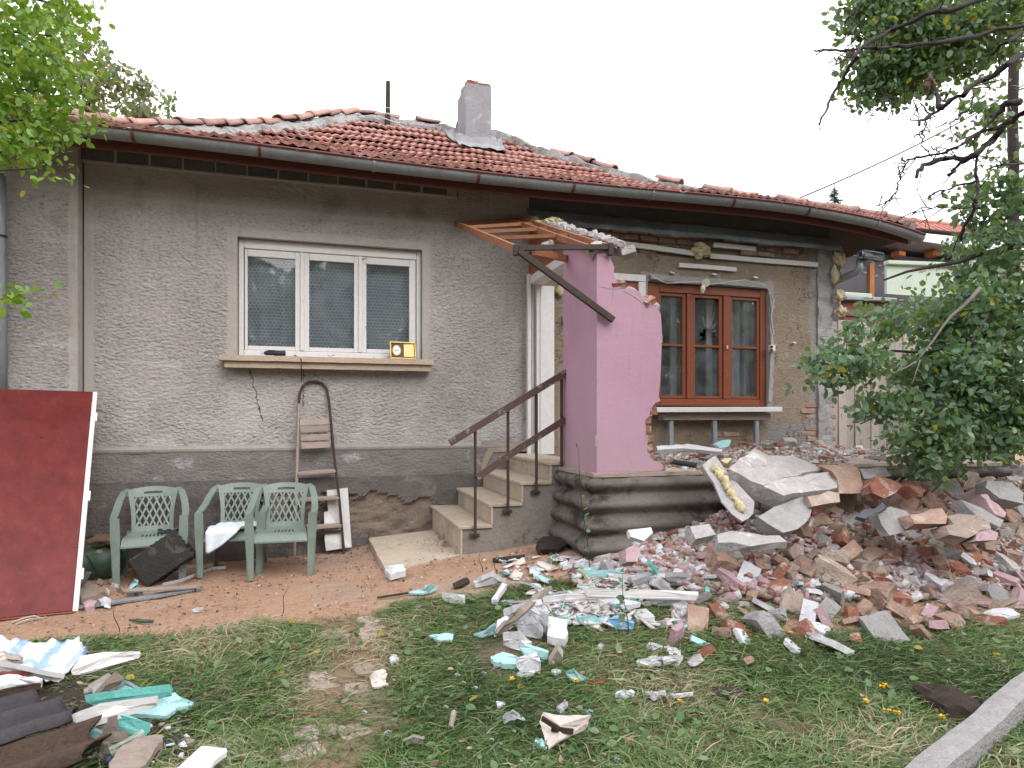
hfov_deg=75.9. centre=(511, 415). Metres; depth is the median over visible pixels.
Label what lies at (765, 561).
broken brick
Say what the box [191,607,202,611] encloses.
chip on dirt
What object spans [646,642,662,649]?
foam flake
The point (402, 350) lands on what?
framed clock
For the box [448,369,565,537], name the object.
stair railing
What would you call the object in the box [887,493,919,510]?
masonry lump
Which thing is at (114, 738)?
wood wedge
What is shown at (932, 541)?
concrete chunk
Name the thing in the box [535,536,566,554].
plastic bag
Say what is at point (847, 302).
maroon wall
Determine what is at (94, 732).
mint strip
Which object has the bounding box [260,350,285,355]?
torch
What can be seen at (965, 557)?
foam piece
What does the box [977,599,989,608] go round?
plaster piece
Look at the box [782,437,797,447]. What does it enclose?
concrete piece
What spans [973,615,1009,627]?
broken brick
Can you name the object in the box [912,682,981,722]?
rotten log
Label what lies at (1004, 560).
concrete chunk
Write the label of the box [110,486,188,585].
plastic chair
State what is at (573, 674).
foam sheet
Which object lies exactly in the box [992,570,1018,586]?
plaster piece
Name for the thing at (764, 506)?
concrete chunk
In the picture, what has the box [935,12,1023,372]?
slim tree
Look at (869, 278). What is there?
grey shed
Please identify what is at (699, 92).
sky
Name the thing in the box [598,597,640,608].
foam bar
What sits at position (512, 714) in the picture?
paper piece
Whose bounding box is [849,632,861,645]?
broken brick
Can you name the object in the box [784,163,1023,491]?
plum tree
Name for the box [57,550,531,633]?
dirt grit
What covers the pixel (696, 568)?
foam piece
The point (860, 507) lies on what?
masonry lump
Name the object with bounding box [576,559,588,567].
foam bar
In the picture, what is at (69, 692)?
debris
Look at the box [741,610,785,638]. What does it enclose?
concrete chunk
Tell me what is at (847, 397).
board fence
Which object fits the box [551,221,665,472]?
pink wall
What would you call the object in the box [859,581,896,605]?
masonry lump
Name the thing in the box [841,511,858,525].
concrete chunk
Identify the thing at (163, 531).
glove
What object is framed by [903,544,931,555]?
broken brick
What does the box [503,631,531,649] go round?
foam piece
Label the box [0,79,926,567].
house
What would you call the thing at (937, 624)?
plaster piece
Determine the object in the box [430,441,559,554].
staircase
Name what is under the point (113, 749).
green strip
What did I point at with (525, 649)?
foam sheet
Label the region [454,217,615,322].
canopy frame
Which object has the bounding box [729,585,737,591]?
plaster piece
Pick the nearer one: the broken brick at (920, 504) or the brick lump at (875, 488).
the brick lump at (875, 488)
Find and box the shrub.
[883,251,1023,461]
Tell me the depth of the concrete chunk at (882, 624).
4.12 m
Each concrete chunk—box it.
[594,553,610,562]
[600,561,619,577]
[636,568,643,573]
[649,577,674,590]
[654,619,667,629]
[686,653,703,667]
[696,591,711,602]
[733,552,743,559]
[734,601,749,605]
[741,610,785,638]
[761,504,772,509]
[768,607,787,621]
[814,529,832,543]
[819,597,840,618]
[821,582,844,605]
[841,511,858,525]
[858,610,909,644]
[880,497,888,502]
[896,566,913,576]
[903,575,916,590]
[906,530,922,540]
[925,534,943,544]
[943,546,960,560]
[949,478,964,500]
[959,576,988,590]
[982,584,1010,601]
[993,562,1007,573]
[994,552,1023,575]
[996,529,1014,535]
[1005,476,1021,484]
[1009,464,1022,468]
[1009,465,1023,481]
[1012,504,1023,519]
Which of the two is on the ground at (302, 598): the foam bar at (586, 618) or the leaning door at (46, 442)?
the leaning door at (46, 442)
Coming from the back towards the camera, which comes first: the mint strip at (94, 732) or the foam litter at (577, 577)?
the foam litter at (577, 577)
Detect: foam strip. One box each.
[491,583,506,604]
[690,635,714,646]
[705,578,710,591]
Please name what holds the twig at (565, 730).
on the cardboard
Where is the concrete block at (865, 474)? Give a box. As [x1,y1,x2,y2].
[859,467,890,479]
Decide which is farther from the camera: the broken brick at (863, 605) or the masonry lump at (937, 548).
the masonry lump at (937, 548)
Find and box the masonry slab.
[937,514,983,527]
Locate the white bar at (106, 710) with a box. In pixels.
[72,696,158,725]
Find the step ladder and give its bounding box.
[293,380,344,557]
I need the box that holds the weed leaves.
[28,575,1023,767]
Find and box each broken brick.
[686,604,708,635]
[696,644,715,658]
[707,603,731,620]
[720,619,754,635]
[739,656,754,665]
[746,589,758,600]
[752,552,770,572]
[765,578,790,596]
[769,560,791,580]
[771,553,787,563]
[793,618,817,640]
[805,548,822,559]
[806,515,833,526]
[810,508,826,515]
[826,527,849,546]
[838,616,858,625]
[841,583,870,596]
[843,605,858,617]
[847,525,862,532]
[849,534,860,541]
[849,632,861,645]
[854,598,872,615]
[856,572,870,581]
[857,500,878,508]
[861,523,878,534]
[861,544,886,560]
[862,535,884,548]
[868,571,891,582]
[876,598,887,610]
[879,540,904,554]
[882,550,902,562]
[884,535,895,544]
[885,599,922,623]
[893,591,913,605]
[898,614,917,628]
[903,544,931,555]
[909,624,933,639]
[917,499,922,507]
[919,584,936,597]
[933,487,944,498]
[933,570,952,578]
[939,486,954,498]
[944,543,964,553]
[948,559,971,576]
[952,603,987,619]
[956,478,964,487]
[960,544,976,552]
[968,551,983,567]
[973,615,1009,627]
[979,551,989,564]
[1008,539,1021,549]
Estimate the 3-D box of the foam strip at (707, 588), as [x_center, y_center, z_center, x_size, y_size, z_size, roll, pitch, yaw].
[1.374,1.197,4.607,0.033,0.018,0.149,13,33,13]
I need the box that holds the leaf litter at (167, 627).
[1,533,581,639]
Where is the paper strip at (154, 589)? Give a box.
[124,585,197,592]
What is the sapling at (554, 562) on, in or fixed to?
on the ground at (302, 598)
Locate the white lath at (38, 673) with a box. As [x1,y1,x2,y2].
[0,661,64,681]
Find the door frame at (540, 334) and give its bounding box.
[527,232,565,453]
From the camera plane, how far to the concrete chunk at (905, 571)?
4.75 m
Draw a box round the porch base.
[548,448,1011,561]
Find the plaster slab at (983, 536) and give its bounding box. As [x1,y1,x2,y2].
[960,528,997,543]
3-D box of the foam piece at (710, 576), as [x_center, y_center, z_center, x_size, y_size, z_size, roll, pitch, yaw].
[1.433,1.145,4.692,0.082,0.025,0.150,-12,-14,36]
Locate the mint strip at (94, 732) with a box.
[89,727,102,738]
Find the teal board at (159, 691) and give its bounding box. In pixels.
[84,684,172,705]
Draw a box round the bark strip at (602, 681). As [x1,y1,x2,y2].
[584,679,607,684]
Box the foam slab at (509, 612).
[503,599,548,624]
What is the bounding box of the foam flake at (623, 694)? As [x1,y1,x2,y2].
[615,689,634,698]
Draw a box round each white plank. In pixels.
[542,593,603,603]
[584,588,697,599]
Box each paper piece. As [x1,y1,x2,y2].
[369,669,388,688]
[402,734,424,743]
[502,709,524,724]
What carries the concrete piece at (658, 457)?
on the porch base
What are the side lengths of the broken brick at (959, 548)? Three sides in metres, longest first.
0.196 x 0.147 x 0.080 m
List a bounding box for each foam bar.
[560,560,572,569]
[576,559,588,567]
[576,615,603,621]
[578,568,588,582]
[583,570,622,577]
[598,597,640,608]
[608,573,643,583]
[631,570,654,585]
[647,559,659,574]
[649,599,681,605]
[652,575,669,589]
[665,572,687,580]
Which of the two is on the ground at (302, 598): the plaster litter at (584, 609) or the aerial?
the plaster litter at (584, 609)
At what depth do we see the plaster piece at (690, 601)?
4.41 m
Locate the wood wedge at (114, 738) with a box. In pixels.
[99,731,126,753]
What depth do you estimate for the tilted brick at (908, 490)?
5.14 m
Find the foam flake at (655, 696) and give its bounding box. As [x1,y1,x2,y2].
[645,690,665,700]
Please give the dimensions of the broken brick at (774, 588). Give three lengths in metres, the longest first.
0.174 x 0.119 x 0.071 m
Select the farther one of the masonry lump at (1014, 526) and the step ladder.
the step ladder
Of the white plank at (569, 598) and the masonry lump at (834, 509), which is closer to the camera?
the white plank at (569, 598)
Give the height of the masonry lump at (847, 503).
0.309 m
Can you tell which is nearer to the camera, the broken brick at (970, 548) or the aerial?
the broken brick at (970, 548)
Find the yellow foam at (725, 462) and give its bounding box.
[720,458,731,467]
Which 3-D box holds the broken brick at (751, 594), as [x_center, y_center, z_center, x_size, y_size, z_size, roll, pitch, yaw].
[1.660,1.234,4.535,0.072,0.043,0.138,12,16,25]
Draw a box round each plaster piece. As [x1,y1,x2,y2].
[610,553,618,560]
[667,622,683,646]
[675,618,685,623]
[681,581,689,586]
[686,600,695,603]
[694,551,707,558]
[712,592,736,603]
[714,567,744,586]
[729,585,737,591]
[761,550,775,553]
[814,606,834,629]
[904,554,916,560]
[920,562,931,568]
[920,603,938,617]
[923,619,948,629]
[945,602,952,610]
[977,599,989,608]
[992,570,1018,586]
[1010,587,1023,604]
[1012,569,1023,583]
[1015,605,1023,613]
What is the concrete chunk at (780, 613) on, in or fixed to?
on the ground at (302, 598)
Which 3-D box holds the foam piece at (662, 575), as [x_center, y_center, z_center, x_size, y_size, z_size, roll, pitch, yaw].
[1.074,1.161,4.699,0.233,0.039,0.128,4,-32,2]
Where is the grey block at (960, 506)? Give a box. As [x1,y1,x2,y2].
[949,499,1002,529]
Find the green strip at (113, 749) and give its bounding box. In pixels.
[109,729,143,754]
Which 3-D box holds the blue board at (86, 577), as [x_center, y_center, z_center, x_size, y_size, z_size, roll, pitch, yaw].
[-3.319,1.285,5.095,0.268,0.186,0.018,0,0,40]
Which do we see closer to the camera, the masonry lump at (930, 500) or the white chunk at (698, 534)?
the white chunk at (698, 534)
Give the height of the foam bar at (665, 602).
0.065 m
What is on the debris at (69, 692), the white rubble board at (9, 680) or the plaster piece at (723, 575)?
the white rubble board at (9, 680)
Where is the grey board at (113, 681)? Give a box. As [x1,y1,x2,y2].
[94,672,123,692]
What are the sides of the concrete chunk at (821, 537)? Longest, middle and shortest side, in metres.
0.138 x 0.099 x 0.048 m
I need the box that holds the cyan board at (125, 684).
[115,680,139,689]
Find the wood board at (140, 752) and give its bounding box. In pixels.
[109,734,162,767]
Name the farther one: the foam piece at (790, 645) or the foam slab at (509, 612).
the foam slab at (509, 612)
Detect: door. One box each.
[0,389,97,620]
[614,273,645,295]
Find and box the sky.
[0,0,1023,249]
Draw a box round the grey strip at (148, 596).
[79,584,199,608]
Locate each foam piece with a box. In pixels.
[389,654,398,663]
[494,616,512,636]
[496,701,504,708]
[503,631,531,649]
[516,652,540,673]
[517,616,542,638]
[517,669,534,676]
[530,607,548,634]
[547,616,567,647]
[556,700,567,712]
[632,608,654,623]
[653,573,665,578]
[669,650,680,655]
[671,600,687,609]
[673,568,683,571]
[693,564,706,570]
[703,574,716,578]
[719,601,729,608]
[732,628,750,645]
[736,560,761,581]
[752,598,774,609]
[782,638,800,653]
[799,598,818,621]
[803,588,821,594]
[805,632,854,655]
[811,622,829,635]
[911,590,923,601]
[924,572,944,592]
[959,552,976,567]
[971,568,992,576]
[984,607,1019,620]
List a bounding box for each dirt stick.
[377,592,407,598]
[452,578,469,589]
[492,554,525,562]
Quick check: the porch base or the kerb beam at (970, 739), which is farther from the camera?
the porch base
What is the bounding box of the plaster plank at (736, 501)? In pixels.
[699,456,753,522]
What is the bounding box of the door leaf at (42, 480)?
[0,389,92,618]
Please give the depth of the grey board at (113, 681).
3.20 m
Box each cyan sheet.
[129,692,193,719]
[713,439,730,447]
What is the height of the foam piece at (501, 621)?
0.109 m
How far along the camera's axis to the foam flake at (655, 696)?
3.32 m
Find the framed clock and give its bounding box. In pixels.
[389,341,415,358]
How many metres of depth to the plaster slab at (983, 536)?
4.44 m
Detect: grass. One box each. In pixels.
[9,575,1023,767]
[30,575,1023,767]
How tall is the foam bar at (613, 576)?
0.083 m
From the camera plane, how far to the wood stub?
3.07 m
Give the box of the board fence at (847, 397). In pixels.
[832,320,958,450]
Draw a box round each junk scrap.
[95,578,103,585]
[102,588,109,595]
[110,583,117,589]
[116,587,124,594]
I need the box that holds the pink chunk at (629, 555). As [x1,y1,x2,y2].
[618,545,639,565]
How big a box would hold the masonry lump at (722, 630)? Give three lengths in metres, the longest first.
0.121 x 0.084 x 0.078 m
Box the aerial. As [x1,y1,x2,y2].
[365,81,406,128]
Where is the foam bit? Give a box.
[92,680,105,693]
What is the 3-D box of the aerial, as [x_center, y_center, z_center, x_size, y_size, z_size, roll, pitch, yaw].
[-1.958,-4.801,10.161,0.643,0.825,0.198,0,0,-17]
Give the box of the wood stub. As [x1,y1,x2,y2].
[448,710,455,729]
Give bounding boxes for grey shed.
[832,238,1005,460]
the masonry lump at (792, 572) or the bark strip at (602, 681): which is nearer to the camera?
the bark strip at (602, 681)
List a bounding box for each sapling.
[158,90,178,118]
[492,554,498,574]
[546,552,557,564]
[575,443,589,567]
[582,507,589,558]
[615,560,629,634]
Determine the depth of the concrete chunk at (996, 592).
4.75 m
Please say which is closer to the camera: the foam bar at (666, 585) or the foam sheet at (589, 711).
the foam sheet at (589, 711)
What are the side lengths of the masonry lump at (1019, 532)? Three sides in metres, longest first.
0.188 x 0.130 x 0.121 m
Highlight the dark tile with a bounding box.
[855,502,885,521]
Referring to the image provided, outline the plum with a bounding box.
[104,755,112,764]
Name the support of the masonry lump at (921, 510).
on the rubble crumbs at (675, 549)
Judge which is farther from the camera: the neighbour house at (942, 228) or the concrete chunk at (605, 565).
the neighbour house at (942, 228)
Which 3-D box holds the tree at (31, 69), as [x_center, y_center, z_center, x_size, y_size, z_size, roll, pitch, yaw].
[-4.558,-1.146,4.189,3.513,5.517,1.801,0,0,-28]
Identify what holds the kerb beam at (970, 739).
on the ground at (302, 598)
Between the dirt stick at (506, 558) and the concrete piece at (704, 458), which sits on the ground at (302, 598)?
the dirt stick at (506, 558)
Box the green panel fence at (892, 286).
[844,260,998,297]
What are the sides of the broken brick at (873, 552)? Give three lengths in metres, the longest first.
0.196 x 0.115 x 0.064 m
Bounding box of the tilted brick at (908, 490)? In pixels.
[896,481,925,499]
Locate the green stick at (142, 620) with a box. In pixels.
[129,619,152,622]
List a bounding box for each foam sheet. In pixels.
[409,583,436,594]
[429,633,453,641]
[473,623,495,636]
[491,652,516,668]
[520,644,547,658]
[535,738,547,750]
[566,668,587,681]
[585,709,592,714]
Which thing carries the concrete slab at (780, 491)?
on the concrete slab at (789, 517)
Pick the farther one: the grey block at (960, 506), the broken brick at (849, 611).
the grey block at (960, 506)
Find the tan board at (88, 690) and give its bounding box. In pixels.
[84,673,110,694]
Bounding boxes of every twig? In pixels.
[541,716,560,731]
[551,727,573,734]
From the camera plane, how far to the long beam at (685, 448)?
6.05 m
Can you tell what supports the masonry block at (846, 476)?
on the concrete slab at (753, 472)
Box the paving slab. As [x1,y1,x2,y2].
[369,530,459,572]
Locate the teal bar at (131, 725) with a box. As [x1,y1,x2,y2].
[118,714,150,736]
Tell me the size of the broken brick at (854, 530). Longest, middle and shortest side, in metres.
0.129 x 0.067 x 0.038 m
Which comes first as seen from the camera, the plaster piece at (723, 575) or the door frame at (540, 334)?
the plaster piece at (723, 575)
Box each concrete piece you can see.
[655,455,663,460]
[687,460,701,465]
[698,457,709,460]
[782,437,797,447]
[797,447,810,450]
[814,440,823,443]
[843,449,853,453]
[868,455,883,459]
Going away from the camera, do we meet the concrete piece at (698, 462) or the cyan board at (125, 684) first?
the cyan board at (125, 684)
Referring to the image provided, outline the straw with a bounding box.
[29,578,1023,767]
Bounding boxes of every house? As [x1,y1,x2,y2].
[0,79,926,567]
[915,219,1023,380]
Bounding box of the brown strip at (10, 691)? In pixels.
[0,683,40,697]
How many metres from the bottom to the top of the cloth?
0.225 m
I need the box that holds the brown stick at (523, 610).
[495,586,551,635]
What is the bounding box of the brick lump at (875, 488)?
[860,476,901,501]
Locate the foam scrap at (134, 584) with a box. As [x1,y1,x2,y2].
[128,579,137,588]
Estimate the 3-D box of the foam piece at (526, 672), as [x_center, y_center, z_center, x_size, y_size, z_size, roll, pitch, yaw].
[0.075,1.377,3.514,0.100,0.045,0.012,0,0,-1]
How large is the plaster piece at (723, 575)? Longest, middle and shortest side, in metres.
0.212 x 0.129 x 0.059 m
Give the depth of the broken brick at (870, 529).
5.12 m
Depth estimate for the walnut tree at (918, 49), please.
5.24 m
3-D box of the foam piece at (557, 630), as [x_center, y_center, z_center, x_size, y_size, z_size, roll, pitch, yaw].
[0.268,1.288,3.924,0.145,0.138,0.127,0,0,21]
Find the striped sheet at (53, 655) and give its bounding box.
[0,634,88,681]
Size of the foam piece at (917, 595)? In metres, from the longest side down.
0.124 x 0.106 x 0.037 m
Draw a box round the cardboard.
[539,712,590,748]
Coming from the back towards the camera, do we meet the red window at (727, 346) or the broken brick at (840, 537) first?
the red window at (727, 346)
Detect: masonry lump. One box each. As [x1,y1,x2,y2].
[702,545,740,573]
[712,627,732,638]
[753,500,761,507]
[779,589,802,613]
[780,543,802,558]
[784,561,799,580]
[793,524,812,538]
[793,554,816,578]
[812,554,858,584]
[819,572,832,583]
[820,548,849,566]
[825,506,843,515]
[828,521,844,529]
[835,491,857,513]
[840,539,863,560]
[851,560,879,574]
[855,503,871,519]
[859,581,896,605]
[885,504,920,514]
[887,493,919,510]
[899,478,919,482]
[915,482,929,496]
[915,508,929,512]
[919,481,933,485]
[920,490,947,512]
[920,527,936,534]
[928,542,943,555]
[930,554,950,570]
[934,611,965,629]
[936,579,981,606]
[946,509,954,515]
[956,490,976,502]
[961,471,980,488]
[977,541,995,554]
[980,476,995,482]
[993,479,1019,488]
[994,539,1001,547]
[999,523,1023,531]
[1001,547,1023,563]
[1002,508,1022,522]
[1014,525,1023,545]
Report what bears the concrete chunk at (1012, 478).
on the rubble crumbs at (675, 549)
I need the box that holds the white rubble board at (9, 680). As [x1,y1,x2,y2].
[0,674,42,688]
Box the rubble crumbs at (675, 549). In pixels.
[604,474,1023,604]
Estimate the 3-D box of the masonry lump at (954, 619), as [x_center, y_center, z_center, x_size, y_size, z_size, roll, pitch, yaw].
[2.863,1.338,4.288,0.100,0.085,0.184,-19,-9,4]
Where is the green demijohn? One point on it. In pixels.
(97, 559)
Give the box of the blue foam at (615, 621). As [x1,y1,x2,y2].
[607,616,633,629]
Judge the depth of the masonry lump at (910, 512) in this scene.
5.34 m
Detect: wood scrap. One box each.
[737,606,747,613]
[817,541,828,547]
[990,596,1018,608]
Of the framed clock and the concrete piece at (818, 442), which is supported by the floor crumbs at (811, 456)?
the concrete piece at (818, 442)
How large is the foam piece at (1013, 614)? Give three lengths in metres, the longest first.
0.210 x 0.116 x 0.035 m
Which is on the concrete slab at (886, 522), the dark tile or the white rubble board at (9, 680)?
the dark tile
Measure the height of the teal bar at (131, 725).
0.121 m
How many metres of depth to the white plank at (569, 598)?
4.34 m
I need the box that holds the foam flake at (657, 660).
[636,655,663,667]
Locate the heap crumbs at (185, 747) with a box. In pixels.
[24,713,194,766]
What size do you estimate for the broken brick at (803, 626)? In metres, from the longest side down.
0.154 x 0.106 x 0.063 m
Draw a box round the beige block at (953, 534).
[930,520,990,545]
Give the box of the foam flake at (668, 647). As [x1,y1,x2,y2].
[664,645,677,653]
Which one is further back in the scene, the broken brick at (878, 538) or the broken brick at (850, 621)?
the broken brick at (878, 538)
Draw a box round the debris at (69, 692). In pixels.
[28,674,144,736]
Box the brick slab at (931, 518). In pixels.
[897,508,947,529]
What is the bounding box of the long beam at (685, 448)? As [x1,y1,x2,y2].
[655,444,721,454]
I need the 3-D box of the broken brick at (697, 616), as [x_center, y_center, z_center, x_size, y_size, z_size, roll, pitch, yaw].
[1.169,1.320,4.149,0.137,0.081,0.262,13,37,8]
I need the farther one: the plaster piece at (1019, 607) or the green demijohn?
the green demijohn
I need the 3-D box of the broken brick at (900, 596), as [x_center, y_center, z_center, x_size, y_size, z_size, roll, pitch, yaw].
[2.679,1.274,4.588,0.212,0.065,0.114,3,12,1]
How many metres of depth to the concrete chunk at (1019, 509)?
5.69 m
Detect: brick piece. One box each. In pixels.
[696,453,709,457]
[773,443,785,445]
[818,456,834,459]
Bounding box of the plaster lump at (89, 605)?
[83,600,97,611]
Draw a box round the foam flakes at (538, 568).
[495,554,691,631]
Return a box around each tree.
[0,0,118,328]
[5,12,168,117]
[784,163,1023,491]
[803,0,1023,250]
[825,184,846,204]
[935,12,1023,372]
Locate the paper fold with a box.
[0,651,23,663]
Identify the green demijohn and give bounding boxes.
[82,533,125,579]
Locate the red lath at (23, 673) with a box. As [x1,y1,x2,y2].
[0,671,29,675]
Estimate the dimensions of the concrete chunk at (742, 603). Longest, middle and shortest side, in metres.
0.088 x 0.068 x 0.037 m
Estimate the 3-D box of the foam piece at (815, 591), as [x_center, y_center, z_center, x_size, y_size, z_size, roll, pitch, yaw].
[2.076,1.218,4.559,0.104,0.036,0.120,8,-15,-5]
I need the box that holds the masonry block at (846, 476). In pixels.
[818,462,862,493]
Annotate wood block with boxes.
[79,584,97,604]
[101,715,118,735]
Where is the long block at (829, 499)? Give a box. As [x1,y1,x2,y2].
[802,491,839,507]
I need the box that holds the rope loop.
[11,615,44,624]
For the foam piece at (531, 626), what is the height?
0.140 m
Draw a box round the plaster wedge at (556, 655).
[548,642,562,664]
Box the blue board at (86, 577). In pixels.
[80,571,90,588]
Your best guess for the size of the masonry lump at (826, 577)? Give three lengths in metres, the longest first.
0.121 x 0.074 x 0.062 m
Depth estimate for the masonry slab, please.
4.68 m
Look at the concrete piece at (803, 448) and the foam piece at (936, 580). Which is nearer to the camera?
the foam piece at (936, 580)
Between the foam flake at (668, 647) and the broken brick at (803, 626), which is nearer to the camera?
the foam flake at (668, 647)
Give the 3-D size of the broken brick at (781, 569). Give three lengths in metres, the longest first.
0.213 x 0.114 x 0.065 m
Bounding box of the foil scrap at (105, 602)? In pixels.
[98,597,110,607]
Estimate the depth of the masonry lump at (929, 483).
5.81 m
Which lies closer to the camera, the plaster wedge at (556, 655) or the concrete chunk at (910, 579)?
the plaster wedge at (556, 655)
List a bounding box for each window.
[239,238,420,358]
[648,282,765,406]
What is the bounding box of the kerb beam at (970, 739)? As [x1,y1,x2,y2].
[905,672,1023,767]
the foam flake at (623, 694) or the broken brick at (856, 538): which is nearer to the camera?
the foam flake at (623, 694)
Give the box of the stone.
[975,480,1023,508]
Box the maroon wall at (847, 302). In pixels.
[839,296,896,448]
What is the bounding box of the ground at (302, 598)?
[0,450,1023,767]
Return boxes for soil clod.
[711,685,745,701]
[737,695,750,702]
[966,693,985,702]
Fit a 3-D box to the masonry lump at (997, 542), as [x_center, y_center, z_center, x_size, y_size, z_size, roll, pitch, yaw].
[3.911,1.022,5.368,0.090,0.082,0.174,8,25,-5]
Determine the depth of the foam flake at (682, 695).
3.31 m
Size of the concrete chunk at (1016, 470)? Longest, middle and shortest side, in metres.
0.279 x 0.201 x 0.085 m
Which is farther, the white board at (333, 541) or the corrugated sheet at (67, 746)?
the white board at (333, 541)
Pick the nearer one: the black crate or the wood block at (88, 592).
the wood block at (88, 592)
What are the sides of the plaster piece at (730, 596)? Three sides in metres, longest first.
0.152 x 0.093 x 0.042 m
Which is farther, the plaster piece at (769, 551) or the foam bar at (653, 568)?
the plaster piece at (769, 551)
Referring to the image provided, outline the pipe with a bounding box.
[673,459,696,467]
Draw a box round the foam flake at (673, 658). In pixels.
[662,655,682,666]
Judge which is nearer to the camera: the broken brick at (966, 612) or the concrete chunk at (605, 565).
the broken brick at (966, 612)
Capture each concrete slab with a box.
[715,531,786,551]
[728,448,822,501]
[752,497,811,535]
[760,472,836,506]
[869,507,908,536]
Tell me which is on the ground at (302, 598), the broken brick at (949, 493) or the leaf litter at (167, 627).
the leaf litter at (167, 627)
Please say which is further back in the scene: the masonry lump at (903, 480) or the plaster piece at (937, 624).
the masonry lump at (903, 480)
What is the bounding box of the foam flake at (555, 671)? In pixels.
[551,669,560,674]
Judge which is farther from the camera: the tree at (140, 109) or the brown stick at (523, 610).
the tree at (140, 109)
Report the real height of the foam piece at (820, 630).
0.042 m
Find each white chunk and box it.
[626,527,652,542]
[685,524,715,546]
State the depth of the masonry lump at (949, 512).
5.34 m
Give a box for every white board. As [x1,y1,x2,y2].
[71,651,139,674]
[178,746,226,767]
[324,488,351,550]
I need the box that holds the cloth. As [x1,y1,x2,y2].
[206,520,256,553]
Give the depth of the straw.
3.41 m
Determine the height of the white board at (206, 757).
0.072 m
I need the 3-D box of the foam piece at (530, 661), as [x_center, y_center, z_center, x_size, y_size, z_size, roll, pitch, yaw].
[0.088,1.338,3.553,0.135,0.117,0.020,0,0,-1]
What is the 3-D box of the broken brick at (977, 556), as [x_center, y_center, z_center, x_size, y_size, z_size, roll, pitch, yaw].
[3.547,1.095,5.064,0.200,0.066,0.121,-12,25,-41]
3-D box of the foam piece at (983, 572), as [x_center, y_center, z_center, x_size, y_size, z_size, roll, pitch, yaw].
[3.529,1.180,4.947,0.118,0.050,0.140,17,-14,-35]
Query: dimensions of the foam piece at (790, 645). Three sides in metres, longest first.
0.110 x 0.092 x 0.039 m
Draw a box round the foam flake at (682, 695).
[671,692,692,699]
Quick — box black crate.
[127,528,195,586]
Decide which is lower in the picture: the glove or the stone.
the glove
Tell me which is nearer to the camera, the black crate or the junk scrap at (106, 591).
the junk scrap at (106, 591)
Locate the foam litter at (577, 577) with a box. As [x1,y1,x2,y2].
[569,553,688,587]
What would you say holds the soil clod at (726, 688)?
on the ground at (302, 598)
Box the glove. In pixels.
[158,528,175,533]
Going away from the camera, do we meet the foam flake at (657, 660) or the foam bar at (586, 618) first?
the foam flake at (657, 660)
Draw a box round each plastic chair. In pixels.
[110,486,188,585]
[194,482,270,577]
[244,482,317,580]
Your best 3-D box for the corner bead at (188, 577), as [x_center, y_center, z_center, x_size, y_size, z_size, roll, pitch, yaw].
[-2.728,1.363,5.618,0.082,0.067,0.810,0,0,11]
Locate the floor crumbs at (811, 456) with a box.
[648,445,908,469]
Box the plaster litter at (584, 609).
[555,590,629,615]
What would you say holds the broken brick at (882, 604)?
on the ground at (302, 598)
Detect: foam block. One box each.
[385,564,405,579]
[442,592,464,603]
[474,571,505,587]
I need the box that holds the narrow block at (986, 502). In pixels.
[970,494,1005,518]
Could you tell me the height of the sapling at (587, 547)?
1.002 m
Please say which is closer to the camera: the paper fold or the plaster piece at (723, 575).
the paper fold
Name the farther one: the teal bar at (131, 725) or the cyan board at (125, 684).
the cyan board at (125, 684)
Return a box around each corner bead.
[162,566,225,585]
[500,581,538,588]
[501,590,567,602]
[557,593,565,610]
[589,578,601,587]
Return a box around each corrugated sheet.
[0,689,78,745]
[0,714,111,767]
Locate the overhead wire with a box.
[799,84,1023,197]

